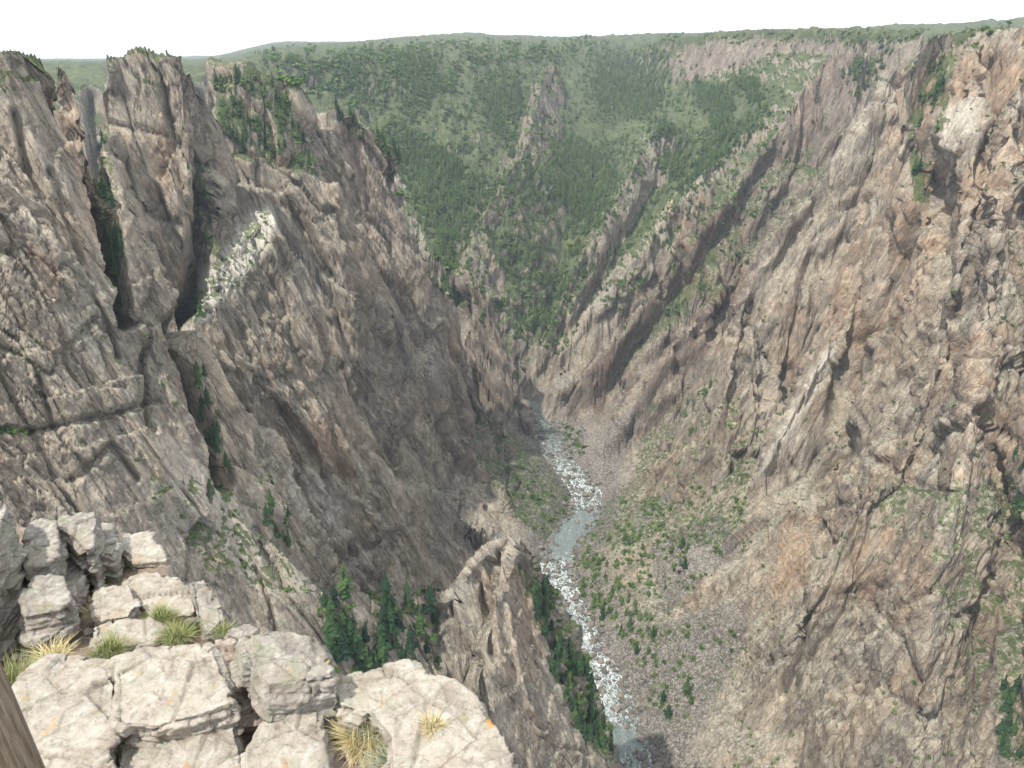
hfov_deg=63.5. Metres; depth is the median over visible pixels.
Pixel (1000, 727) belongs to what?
pine tree
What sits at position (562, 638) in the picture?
pine tree
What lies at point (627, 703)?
boulder
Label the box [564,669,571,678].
shrub
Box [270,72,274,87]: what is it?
pine tree
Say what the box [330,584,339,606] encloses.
pine tree
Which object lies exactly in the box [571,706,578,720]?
pine tree
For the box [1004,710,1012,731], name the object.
pine tree
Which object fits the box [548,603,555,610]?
shrub
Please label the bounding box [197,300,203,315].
pine tree
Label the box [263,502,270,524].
pine tree
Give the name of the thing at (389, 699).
rock slab
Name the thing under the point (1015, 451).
pine tree
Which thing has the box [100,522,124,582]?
rock block
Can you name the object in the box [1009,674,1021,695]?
pine tree
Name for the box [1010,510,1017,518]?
shrub
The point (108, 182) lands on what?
pine tree
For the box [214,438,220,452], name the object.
pine tree
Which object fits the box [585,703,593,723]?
pine tree
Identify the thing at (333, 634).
pine tree
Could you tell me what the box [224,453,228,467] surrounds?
pine tree
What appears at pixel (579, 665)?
pine tree
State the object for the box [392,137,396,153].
pine tree
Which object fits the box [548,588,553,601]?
pine tree
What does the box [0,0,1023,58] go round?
sky
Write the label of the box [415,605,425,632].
pine tree
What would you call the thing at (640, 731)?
boulder
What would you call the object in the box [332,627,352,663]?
pine tree
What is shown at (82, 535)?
rock block
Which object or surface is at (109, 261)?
pine tree
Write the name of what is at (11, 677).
grass tuft
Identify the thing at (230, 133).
pine tree
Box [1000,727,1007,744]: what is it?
pine tree
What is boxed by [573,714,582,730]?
pine tree
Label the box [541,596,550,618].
pine tree
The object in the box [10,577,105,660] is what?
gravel
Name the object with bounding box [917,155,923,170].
pine tree
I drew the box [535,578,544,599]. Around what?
pine tree
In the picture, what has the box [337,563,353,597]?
pine tree
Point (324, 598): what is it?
pine tree
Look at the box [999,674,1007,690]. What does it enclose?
pine tree
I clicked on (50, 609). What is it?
rock block
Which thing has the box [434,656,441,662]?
shrub
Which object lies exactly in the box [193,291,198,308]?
pine tree
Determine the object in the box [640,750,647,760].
boulder
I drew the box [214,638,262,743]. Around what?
rock block
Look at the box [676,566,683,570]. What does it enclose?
boulder
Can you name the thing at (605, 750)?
pine tree
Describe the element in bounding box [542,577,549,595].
pine tree
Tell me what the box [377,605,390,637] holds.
pine tree
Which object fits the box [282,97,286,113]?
pine tree
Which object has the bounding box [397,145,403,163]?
pine tree
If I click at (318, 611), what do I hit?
shrub
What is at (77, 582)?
rock block
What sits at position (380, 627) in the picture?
pine tree
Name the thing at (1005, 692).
pine tree
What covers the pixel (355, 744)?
grass tuft
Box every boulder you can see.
[308,584,316,591]
[586,620,594,626]
[590,638,596,643]
[591,615,596,621]
[597,658,603,663]
[598,628,605,633]
[601,666,607,674]
[614,704,623,712]
[616,692,624,697]
[623,701,630,706]
[636,702,643,707]
[637,735,645,742]
[638,727,643,734]
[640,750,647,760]
[641,714,647,724]
[652,761,659,767]
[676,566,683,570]
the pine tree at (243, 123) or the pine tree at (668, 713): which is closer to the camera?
the pine tree at (668, 713)
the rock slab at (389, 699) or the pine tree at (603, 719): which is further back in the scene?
the pine tree at (603, 719)
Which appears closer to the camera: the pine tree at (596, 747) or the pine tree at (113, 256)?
the pine tree at (113, 256)
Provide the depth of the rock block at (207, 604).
6.69 m
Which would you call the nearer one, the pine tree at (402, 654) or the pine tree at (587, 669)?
the pine tree at (402, 654)
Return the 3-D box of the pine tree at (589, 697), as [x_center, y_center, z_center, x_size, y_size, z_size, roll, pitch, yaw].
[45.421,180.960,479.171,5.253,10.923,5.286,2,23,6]
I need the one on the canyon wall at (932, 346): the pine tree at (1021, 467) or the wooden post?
the pine tree at (1021, 467)
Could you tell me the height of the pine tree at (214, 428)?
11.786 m
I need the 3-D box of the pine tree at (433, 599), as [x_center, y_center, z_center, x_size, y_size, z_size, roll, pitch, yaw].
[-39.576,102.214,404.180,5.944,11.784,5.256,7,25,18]
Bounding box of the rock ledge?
[1,527,485,709]
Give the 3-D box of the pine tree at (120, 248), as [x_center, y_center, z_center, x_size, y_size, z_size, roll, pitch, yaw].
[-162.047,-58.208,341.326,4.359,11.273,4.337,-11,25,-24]
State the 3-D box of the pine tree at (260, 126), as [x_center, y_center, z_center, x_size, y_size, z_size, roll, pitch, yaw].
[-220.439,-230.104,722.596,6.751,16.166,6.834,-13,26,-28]
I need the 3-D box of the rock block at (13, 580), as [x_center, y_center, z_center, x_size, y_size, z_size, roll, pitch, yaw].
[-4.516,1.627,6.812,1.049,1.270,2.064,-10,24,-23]
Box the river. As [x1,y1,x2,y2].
[527,398,652,767]
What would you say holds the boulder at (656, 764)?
in the river
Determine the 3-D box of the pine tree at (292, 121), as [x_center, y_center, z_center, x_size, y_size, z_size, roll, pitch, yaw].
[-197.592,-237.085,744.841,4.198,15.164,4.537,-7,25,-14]
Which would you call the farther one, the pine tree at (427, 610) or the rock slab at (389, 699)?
the pine tree at (427, 610)
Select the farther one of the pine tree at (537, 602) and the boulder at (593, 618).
the boulder at (593, 618)
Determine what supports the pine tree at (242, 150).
on the canyon wall at (388, 354)
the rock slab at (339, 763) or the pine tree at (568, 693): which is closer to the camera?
the rock slab at (339, 763)
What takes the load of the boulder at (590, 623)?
in the river
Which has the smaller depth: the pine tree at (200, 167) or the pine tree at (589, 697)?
the pine tree at (589, 697)
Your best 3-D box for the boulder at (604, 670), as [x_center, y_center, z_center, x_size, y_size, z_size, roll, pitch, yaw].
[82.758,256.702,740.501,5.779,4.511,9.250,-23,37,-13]
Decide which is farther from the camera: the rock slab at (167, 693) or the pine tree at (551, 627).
the pine tree at (551, 627)
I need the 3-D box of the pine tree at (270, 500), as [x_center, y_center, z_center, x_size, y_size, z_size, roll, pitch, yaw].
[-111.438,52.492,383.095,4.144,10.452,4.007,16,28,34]
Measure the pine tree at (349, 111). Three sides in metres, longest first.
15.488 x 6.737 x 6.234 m
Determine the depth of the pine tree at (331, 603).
365.61 m
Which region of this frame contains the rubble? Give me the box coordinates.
[153,406,754,767]
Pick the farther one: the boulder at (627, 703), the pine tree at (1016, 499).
the boulder at (627, 703)
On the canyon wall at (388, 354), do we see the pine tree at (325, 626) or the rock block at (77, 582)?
the pine tree at (325, 626)
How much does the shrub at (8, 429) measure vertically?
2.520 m
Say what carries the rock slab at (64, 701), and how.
on the rock ledge
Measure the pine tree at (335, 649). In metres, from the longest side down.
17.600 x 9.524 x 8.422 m
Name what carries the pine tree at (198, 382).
on the canyon wall at (388, 354)
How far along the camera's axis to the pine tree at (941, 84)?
745.76 m
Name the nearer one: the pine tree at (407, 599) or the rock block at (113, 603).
the rock block at (113, 603)
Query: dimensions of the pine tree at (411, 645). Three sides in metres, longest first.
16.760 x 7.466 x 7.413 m
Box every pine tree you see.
[93,180,100,208]
[97,171,109,198]
[99,129,103,142]
[102,219,109,247]
[105,240,112,266]
[106,174,111,187]
[107,219,112,242]
[109,186,115,206]
[110,246,119,274]
[111,228,118,254]
[112,217,120,237]
[113,258,119,276]
[116,231,124,256]
[117,289,122,306]
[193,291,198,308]
[193,364,203,388]
[197,159,204,170]
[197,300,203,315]
[197,405,204,420]
[199,395,203,412]
[201,363,207,376]
[203,183,208,199]
[203,386,212,404]
[204,228,208,242]
[204,430,209,444]
[208,212,211,223]
[209,430,214,446]
[212,421,219,443]
[213,69,218,84]
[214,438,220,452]
[215,416,220,433]
[220,73,225,91]
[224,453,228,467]
[228,123,232,139]
[230,86,235,105]
[231,127,235,142]
[234,69,238,83]
[235,127,239,142]
[237,65,242,80]
[239,137,247,153]
[241,114,246,130]
[243,127,247,141]
[249,73,253,89]
[257,112,263,129]
[259,129,263,142]
[261,80,269,95]
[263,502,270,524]
[267,490,274,507]
[268,507,272,515]
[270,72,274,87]
[274,524,281,538]
[276,136,282,152]
[277,117,282,131]
[279,107,283,122]
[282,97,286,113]
[283,133,286,147]
[285,528,291,546]
[290,112,293,127]
[301,130,307,143]
[306,150,312,166]
[319,586,328,606]
[321,605,339,639]
[324,614,339,644]
[324,629,333,654]
[326,593,338,619]
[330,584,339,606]
[330,622,339,655]
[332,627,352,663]
[334,94,337,109]
[337,106,342,120]
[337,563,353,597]
[338,608,348,642]
[340,571,351,599]
[345,615,359,653]
[347,102,352,117]
[351,614,357,625]
[351,624,364,659]
[353,648,364,671]
[361,646,373,671]
[362,622,370,643]
[368,647,376,668]
[372,616,394,651]
[372,650,379,668]
[376,631,389,664]
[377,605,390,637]
[379,569,396,606]
[380,592,387,611]
[386,601,401,633]
[391,625,400,648]
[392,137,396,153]
[394,601,400,615]
[395,608,406,631]
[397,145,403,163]
[398,642,407,659]
[403,580,413,607]
[404,624,418,654]
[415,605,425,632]
[422,586,436,614]
[424,632,430,653]
[425,585,436,605]
[431,606,438,631]
[442,280,447,292]
[531,581,539,600]
[533,592,542,612]
[534,606,541,621]
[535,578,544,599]
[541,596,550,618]
[541,617,549,636]
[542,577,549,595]
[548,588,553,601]
[548,619,554,630]
[548,651,555,673]
[554,636,562,654]
[554,643,562,666]
[554,662,559,679]
[559,631,566,649]
[560,673,564,684]
[561,647,568,663]
[566,685,570,700]
[567,640,574,654]
[567,678,572,691]
[569,699,573,711]
[571,654,576,672]
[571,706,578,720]
[572,695,577,710]
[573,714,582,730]
[574,649,584,674]
[577,704,583,719]
[582,721,587,738]
[583,662,590,677]
[584,654,589,671]
[584,721,594,740]
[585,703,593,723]
[587,690,593,705]
[589,684,594,700]
[592,719,595,739]
[594,703,599,720]
[594,737,599,750]
[595,715,599,728]
[597,727,606,748]
[599,607,604,620]
[601,714,606,728]
[602,745,607,755]
[608,734,612,748]
[634,641,638,654]
[650,625,655,637]
[660,689,665,703]
[664,703,672,717]
[679,535,684,547]
[682,557,687,568]
[682,675,691,696]
[912,158,917,174]
[916,108,922,126]
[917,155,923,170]
[929,95,937,113]
[929,168,935,181]
[930,85,936,102]
[936,74,942,91]
[938,73,943,90]
[995,718,1005,734]
[997,733,1005,750]
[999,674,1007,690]
[999,738,1010,758]
[1000,692,1013,711]
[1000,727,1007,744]
[1001,683,1009,699]
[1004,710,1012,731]
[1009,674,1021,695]
[1009,683,1015,692]
[1010,717,1018,734]
[1011,488,1020,505]
[1011,687,1016,704]
[1012,442,1018,459]
[1014,496,1022,509]
[1015,744,1022,758]
[1018,459,1023,469]
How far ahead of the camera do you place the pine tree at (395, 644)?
386.86 m
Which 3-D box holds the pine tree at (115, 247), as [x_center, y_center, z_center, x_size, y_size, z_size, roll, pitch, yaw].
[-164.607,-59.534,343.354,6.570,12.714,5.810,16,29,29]
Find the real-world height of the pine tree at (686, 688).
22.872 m
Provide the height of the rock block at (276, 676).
0.457 m
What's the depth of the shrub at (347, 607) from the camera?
373.67 m
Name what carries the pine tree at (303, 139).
on the canyon wall at (388, 354)
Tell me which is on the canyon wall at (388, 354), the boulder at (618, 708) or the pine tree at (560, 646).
the pine tree at (560, 646)
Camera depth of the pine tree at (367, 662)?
377.15 m
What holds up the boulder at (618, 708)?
in the river
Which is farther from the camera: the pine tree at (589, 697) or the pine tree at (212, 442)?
the pine tree at (589, 697)
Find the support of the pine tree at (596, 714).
on the canyon wall at (388, 354)
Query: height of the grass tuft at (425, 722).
0.075 m
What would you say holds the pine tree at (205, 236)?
on the canyon wall at (388, 354)
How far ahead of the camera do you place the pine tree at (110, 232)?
346.36 m
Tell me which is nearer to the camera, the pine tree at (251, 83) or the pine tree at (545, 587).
the pine tree at (545, 587)
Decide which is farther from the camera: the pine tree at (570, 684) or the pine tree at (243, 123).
the pine tree at (243, 123)
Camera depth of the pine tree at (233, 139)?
706.98 m
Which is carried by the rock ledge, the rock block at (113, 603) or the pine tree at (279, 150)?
the rock block at (113, 603)
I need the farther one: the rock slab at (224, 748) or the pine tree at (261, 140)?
the pine tree at (261, 140)
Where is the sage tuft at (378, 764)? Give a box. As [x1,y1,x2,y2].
[357,736,387,767]
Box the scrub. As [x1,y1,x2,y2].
[10,21,1023,767]
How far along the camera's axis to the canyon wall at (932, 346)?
709.92 m
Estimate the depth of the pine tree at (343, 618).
367.57 m
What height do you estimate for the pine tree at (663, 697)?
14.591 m
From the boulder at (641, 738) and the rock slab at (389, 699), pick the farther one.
the boulder at (641, 738)
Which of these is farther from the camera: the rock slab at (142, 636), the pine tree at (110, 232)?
the pine tree at (110, 232)
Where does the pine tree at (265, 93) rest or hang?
on the canyon wall at (388, 354)
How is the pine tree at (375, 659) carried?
on the canyon wall at (388, 354)
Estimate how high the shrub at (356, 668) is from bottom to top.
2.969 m
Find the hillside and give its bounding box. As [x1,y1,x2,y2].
[42,26,953,385]
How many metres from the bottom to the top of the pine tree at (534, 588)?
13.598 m
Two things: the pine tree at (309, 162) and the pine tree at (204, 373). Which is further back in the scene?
the pine tree at (309, 162)
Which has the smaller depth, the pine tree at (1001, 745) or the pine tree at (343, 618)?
the pine tree at (343, 618)
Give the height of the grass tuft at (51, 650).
0.090 m
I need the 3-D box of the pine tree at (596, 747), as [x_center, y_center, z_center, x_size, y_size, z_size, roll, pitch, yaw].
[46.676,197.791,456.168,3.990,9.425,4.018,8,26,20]
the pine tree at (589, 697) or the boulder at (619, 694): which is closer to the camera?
the pine tree at (589, 697)
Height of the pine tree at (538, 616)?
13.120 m
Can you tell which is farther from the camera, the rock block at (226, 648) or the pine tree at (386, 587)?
the pine tree at (386, 587)
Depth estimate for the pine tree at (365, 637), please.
378.32 m
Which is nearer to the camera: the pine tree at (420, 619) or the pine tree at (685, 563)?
the pine tree at (420, 619)
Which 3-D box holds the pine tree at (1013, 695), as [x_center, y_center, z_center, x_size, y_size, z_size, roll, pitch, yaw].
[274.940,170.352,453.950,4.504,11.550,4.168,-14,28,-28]
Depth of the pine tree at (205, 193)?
620.52 m
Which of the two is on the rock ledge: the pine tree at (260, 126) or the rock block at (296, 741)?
the rock block at (296, 741)
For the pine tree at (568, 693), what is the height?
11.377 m
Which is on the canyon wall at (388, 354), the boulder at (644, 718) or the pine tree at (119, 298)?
the pine tree at (119, 298)
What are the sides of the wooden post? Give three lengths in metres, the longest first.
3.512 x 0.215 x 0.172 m
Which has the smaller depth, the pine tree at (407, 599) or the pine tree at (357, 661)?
the pine tree at (357, 661)
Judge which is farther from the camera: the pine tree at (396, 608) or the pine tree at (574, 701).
the pine tree at (574, 701)
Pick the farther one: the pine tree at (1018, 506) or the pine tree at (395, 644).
the pine tree at (1018, 506)
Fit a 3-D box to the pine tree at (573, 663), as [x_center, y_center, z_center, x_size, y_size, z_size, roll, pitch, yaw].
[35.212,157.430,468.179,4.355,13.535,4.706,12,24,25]
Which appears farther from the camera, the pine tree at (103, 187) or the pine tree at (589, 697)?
the pine tree at (589, 697)
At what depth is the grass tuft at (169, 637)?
6.21 m
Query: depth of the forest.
1550.47 m
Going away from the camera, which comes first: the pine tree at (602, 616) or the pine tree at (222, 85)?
the pine tree at (222, 85)
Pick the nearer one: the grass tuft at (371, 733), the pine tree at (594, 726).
the grass tuft at (371, 733)
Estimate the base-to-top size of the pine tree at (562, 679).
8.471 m
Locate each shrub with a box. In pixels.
[0,426,11,433]
[9,427,19,433]
[316,606,324,615]
[343,603,355,610]
[353,664,361,671]
[369,590,381,598]
[401,608,408,613]
[427,633,438,643]
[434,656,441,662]
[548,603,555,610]
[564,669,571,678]
[573,692,580,699]
[576,698,585,704]
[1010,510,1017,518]
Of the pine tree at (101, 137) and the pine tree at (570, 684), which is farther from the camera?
the pine tree at (101, 137)
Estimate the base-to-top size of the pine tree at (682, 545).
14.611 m
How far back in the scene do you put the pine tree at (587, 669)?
471.00 m
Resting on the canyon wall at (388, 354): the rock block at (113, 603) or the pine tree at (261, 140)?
the pine tree at (261, 140)
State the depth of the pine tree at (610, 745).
480.22 m
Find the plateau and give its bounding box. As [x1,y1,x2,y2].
[40,17,1023,85]
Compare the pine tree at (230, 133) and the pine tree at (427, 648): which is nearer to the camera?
the pine tree at (427, 648)
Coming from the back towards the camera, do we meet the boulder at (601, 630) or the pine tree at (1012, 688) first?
the boulder at (601, 630)
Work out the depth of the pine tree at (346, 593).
371.90 m
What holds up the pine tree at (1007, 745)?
on the canyon wall at (932, 346)
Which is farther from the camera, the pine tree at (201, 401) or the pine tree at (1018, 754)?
the pine tree at (1018, 754)
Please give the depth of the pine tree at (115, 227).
340.98 m
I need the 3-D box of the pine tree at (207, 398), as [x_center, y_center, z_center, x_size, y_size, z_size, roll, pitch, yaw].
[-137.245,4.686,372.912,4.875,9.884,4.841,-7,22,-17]
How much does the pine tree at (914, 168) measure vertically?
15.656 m
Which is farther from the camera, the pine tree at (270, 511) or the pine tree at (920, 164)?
the pine tree at (920, 164)
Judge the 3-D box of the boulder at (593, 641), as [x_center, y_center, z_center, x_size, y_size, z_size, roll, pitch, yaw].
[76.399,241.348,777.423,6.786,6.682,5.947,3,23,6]
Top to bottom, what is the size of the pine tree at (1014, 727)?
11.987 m
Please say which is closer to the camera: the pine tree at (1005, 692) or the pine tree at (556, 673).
the pine tree at (556, 673)
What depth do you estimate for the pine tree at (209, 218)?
615.41 m
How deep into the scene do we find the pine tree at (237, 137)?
709.33 m
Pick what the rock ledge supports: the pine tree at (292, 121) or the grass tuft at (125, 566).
the grass tuft at (125, 566)
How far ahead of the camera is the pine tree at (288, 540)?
395.92 m
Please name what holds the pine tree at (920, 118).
on the canyon wall at (932, 346)
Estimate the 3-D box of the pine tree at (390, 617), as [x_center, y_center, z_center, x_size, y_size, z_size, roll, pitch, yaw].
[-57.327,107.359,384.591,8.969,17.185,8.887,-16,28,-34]
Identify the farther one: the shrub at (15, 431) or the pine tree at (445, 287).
the pine tree at (445, 287)
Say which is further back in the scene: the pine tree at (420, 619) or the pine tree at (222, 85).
the pine tree at (222, 85)
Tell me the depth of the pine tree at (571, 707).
451.62 m
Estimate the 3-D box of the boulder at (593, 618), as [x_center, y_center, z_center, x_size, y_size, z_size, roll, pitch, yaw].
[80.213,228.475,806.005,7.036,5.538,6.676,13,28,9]
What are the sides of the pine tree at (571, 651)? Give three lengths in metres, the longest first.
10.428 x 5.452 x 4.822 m
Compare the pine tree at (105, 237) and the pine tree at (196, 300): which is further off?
the pine tree at (196, 300)
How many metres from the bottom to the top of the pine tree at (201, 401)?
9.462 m
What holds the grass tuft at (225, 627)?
on the rock ledge
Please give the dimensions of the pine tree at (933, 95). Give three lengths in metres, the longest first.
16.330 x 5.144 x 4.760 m
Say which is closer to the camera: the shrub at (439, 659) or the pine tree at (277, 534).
the pine tree at (277, 534)
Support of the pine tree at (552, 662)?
on the canyon wall at (388, 354)
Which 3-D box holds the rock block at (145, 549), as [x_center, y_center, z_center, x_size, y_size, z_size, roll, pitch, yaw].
[-3.486,1.727,7.787,0.462,0.505,0.748,-15,27,-33]
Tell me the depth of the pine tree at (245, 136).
716.72 m
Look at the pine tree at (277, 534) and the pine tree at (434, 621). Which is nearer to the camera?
the pine tree at (277, 534)
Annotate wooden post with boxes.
[0,661,44,767]
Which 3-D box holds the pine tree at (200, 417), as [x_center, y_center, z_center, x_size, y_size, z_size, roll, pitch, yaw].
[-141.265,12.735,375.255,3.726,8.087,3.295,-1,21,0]
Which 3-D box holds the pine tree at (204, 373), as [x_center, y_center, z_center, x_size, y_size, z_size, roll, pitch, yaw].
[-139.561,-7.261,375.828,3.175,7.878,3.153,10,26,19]
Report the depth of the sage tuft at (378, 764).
4.68 m
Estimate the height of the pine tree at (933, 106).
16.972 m
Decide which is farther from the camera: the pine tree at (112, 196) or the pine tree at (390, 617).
the pine tree at (390, 617)
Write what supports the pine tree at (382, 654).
on the canyon wall at (388, 354)
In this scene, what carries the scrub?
on the plateau
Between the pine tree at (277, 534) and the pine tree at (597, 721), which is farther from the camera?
the pine tree at (597, 721)
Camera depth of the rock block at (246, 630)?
5.94 m
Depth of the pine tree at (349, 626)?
369.46 m
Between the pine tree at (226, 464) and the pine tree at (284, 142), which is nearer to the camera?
the pine tree at (226, 464)
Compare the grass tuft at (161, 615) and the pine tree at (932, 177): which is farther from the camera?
the pine tree at (932, 177)
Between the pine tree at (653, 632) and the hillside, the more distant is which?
the hillside
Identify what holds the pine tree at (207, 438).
on the canyon wall at (388, 354)
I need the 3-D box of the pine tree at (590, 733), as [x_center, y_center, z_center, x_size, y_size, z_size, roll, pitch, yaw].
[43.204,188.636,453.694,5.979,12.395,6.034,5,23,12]
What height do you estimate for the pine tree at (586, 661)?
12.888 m
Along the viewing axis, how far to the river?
871.66 m
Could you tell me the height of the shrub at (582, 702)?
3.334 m
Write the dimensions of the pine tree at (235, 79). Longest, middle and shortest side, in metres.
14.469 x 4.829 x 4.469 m
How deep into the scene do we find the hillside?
1495.20 m
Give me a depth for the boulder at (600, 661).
751.13 m
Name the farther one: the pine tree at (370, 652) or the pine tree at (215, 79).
the pine tree at (215, 79)
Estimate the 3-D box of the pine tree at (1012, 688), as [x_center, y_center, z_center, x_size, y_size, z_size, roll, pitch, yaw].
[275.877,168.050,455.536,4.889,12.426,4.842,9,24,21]
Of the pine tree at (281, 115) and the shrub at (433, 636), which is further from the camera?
the pine tree at (281, 115)
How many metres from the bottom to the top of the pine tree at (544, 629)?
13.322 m
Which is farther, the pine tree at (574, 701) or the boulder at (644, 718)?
the boulder at (644, 718)
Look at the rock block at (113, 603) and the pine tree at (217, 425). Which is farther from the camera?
the pine tree at (217, 425)
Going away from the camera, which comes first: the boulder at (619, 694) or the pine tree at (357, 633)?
the pine tree at (357, 633)
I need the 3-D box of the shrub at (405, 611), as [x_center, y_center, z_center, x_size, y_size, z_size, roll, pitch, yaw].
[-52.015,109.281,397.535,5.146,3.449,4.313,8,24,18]
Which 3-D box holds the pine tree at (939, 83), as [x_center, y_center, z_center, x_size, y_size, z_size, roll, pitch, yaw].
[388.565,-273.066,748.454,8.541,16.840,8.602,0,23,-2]
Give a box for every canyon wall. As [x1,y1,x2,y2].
[0,46,623,767]
[520,24,1023,767]
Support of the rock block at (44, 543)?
on the rock ledge
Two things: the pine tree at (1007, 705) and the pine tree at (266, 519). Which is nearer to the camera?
the pine tree at (266, 519)
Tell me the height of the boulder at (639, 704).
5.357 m
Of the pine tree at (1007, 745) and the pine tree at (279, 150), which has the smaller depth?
the pine tree at (1007, 745)
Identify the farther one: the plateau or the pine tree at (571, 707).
the plateau
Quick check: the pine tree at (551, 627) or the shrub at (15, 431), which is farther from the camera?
the pine tree at (551, 627)
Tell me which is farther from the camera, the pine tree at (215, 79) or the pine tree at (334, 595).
the pine tree at (215, 79)
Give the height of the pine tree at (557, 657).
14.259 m
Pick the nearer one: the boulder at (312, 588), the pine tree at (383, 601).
the boulder at (312, 588)
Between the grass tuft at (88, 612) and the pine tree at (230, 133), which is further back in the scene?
the pine tree at (230, 133)
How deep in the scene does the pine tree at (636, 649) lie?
740.19 m
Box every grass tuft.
[3,637,52,686]
[17,632,87,663]
[77,624,136,658]
[78,594,92,620]
[103,556,133,585]
[138,597,189,624]
[148,613,204,646]
[204,616,238,641]
[321,713,386,767]
[340,721,389,753]
[413,705,450,738]
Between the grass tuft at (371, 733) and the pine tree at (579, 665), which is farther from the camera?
the pine tree at (579, 665)
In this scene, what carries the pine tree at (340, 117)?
on the canyon wall at (388, 354)
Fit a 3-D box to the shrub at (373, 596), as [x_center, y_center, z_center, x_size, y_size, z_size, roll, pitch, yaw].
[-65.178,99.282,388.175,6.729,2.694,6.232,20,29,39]
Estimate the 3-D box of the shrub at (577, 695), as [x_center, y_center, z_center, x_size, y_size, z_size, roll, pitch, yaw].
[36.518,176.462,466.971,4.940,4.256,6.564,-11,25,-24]
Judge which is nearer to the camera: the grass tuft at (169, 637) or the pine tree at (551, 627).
the grass tuft at (169, 637)
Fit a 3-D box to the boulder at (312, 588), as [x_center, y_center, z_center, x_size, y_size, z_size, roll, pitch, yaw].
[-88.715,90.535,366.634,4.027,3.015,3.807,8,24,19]
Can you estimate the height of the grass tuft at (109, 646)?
0.090 m
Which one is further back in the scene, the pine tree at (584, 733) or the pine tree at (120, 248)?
the pine tree at (584, 733)
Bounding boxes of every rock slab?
[12,653,120,767]
[89,617,179,658]
[108,642,247,748]
[115,722,245,767]
[122,572,197,628]
[327,728,380,767]
[334,659,518,767]
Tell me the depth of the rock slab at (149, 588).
6.99 m
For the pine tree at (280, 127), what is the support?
on the canyon wall at (388, 354)
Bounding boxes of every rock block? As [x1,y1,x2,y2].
[0,501,28,661]
[18,574,80,647]
[21,518,68,584]
[57,512,109,593]
[65,559,90,617]
[89,584,143,627]
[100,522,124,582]
[118,530,172,576]
[188,580,226,643]
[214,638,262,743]
[223,624,259,641]
[229,631,337,728]
[240,711,335,767]
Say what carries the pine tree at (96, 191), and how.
on the canyon wall at (388, 354)
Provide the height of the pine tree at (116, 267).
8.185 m
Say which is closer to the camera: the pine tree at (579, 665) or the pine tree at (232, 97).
the pine tree at (579, 665)
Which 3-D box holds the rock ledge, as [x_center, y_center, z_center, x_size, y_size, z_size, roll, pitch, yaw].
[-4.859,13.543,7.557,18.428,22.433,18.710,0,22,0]
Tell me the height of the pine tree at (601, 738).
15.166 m
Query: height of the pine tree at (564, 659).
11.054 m
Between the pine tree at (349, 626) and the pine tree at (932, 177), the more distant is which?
the pine tree at (932, 177)
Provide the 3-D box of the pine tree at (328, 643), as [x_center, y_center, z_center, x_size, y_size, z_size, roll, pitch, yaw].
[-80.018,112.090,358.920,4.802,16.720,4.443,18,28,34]
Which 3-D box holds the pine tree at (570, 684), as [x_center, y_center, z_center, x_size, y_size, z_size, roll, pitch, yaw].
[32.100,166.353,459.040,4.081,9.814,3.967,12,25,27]
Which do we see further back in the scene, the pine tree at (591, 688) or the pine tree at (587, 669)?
the pine tree at (591, 688)
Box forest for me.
[97,25,1023,758]
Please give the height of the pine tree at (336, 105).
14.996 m
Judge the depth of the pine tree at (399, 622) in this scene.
388.72 m
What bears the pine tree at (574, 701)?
on the canyon wall at (388, 354)
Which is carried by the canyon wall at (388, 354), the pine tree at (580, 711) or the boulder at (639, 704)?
the pine tree at (580, 711)
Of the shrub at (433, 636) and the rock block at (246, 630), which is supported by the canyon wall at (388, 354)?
the shrub at (433, 636)
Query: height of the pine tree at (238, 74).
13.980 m

